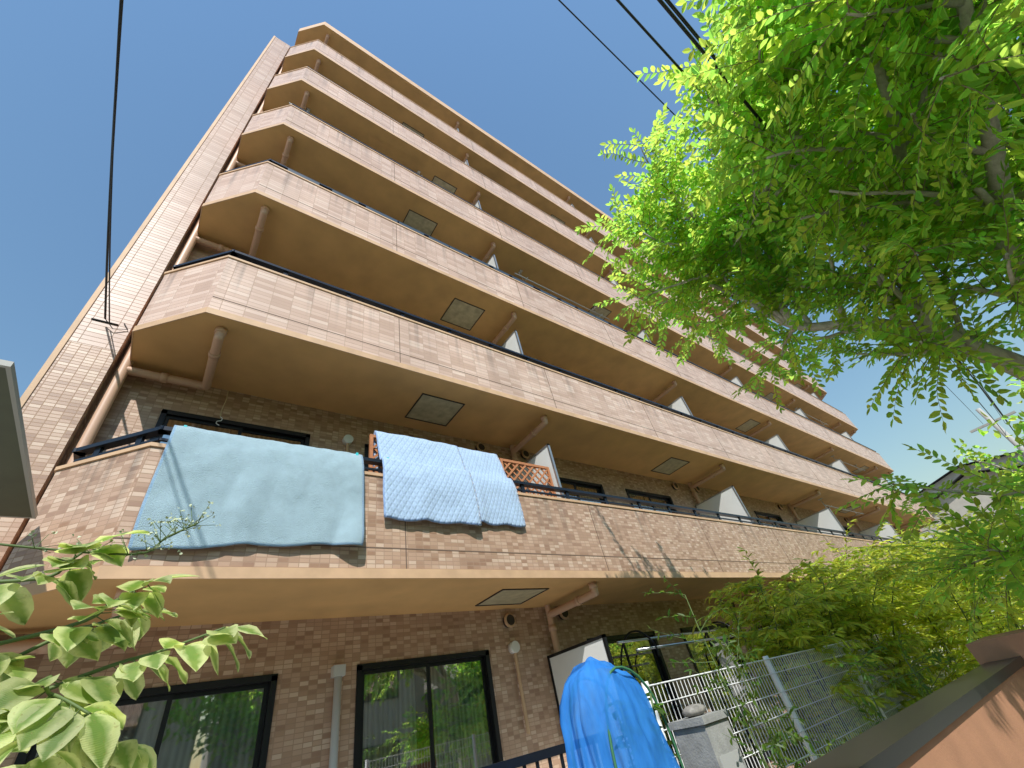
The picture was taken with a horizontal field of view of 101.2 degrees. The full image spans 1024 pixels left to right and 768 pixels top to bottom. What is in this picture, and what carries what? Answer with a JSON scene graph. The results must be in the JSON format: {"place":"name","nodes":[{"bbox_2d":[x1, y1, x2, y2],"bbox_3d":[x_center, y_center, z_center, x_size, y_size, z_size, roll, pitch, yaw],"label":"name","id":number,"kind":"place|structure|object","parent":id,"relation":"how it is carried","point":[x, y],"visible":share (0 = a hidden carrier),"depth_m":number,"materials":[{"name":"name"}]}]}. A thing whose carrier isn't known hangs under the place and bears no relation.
{"place":"outdoors","nodes":[
{"label":"outdoors","id":0,"kind":"place"},
{"bbox_2d":[0,501,266,767],"bbox_3d":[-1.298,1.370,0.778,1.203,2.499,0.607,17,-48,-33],"label":"leafy shrub","id":1,"kind":"object","parent":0,"point":[72,728],"visible":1,"depth_m":1.29,"materials":[{"name":"green plant"}]},
{"bbox_2d":[0,22,993,767],"bbox_3d":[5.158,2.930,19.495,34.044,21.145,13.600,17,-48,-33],"label":"apartment building","id":2,"kind":"structure","parent":0,"point":[420,424],"depth_m":6.00,"materials":[{"name":"tile"}]},
{"bbox_2d":[0,0,1023,493],"label":"sky","id":3,"kind":"structure","parent":0,"point":[528,74],"materials":[{"name":"blue"}]},
{"bbox_2d":[91,0,1023,453],"bbox_3d":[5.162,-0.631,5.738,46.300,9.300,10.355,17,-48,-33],"label":"power lines","id":4,"kind":"object","parent":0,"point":[703,52],"visible":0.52,"depth_m":4.13,"materials":[{"name":"black rubber-coated cable"},{"name":"metal"}]},
{"label":"ground","id":5,"kind":"structure","parent":0,"visible":0},
{"bbox_2d":[0,359,37,518],"bbox_3d":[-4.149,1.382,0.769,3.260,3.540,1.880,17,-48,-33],"label":"neighbour carport","id":6,"kind":"object","parent":5,"relation":"on","point":[17,497],"visible":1,"depth_m":2.71,"materials":[{"name":"grey metal"}]},
{"bbox_2d":[559,656,683,767],"bbox_3d":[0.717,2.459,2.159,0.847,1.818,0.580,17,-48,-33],"label":"cover","id":7,"kind":"object","parent":5,"relation":"on","point":[608,719],"visible":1,"depth_m":2.36,"materials":[{"name":"blue plastic netting"},{"name":"green plastic-coated steel"},{"name":"leaf"}]},
{"bbox_2d":[667,703,746,767],"bbox_3d":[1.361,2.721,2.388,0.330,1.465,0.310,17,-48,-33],"label":"concrete post","id":8,"kind":"object","parent":5,"relation":"on","point":[702,740],"visible":0.99,"depth_m":2.66,"materials":[{"name":"grey concrete"}]},
{"bbox_2d":[575,0,1023,643],"bbox_3d":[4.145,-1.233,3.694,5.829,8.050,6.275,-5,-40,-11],"label":"street tree","id":9,"kind":"object","parent":5,"relation":"on","point":[903,146],"visible":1,"depth_m":3.56,"materials":[{"name":"green plant"}]},
{"bbox_2d":[644,576,955,767],"bbox_3d":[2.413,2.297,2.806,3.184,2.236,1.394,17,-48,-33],"label":"shrub","id":10,"kind":"object","parent":5,"relation":"on","point":[917,673],"visible":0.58,"depth_m":2.79,"materials":[{"name":"green plant"}]},
{"bbox_2d":[641,626,971,767],"bbox_3d":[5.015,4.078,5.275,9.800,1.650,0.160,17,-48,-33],"label":"fence","id":11,"kind":"object","parent":5,"relation":"on","point":[773,673],"visible":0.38,"depth_m":4.04,"materials":[{"name":"white metal"}]},
{"bbox_2d":[692,496,1023,767],"bbox_3d":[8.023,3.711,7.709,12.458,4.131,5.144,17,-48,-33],"label":"bamboo shrubs","id":12,"kind":"object","parent":5,"relation":"on","point":[860,608],"visible":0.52,"depth_m":5.46,"materials":[{"name":"green plant"}]},
{"bbox_2d":[802,629,1023,767],"bbox_3d":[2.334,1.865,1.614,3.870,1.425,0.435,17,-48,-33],"label":"garden wall","id":13,"kind":"structure","parent":5,"relation":"on","point":[973,718],"depth_m":1.67,"materials":[{"name":"paint"}]},
{"bbox_2d":[917,451,1023,623],"bbox_3d":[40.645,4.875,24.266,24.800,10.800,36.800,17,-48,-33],"label":"neighbour houses","id":14,"kind":"structure","parent":5,"relation":"on","point":[956,504],"depth_m":25.59,"materials":[{"name":"grey tile"}]},
{"bbox_2d":[951,368,1023,509],"bbox_3d":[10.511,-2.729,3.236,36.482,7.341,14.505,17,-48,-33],"label":"street trees","id":15,"kind":"object","parent":5,"relation":"on","point":[1018,427],"visible":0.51,"depth_m":14.65,"materials":[{"name":"green plant"}]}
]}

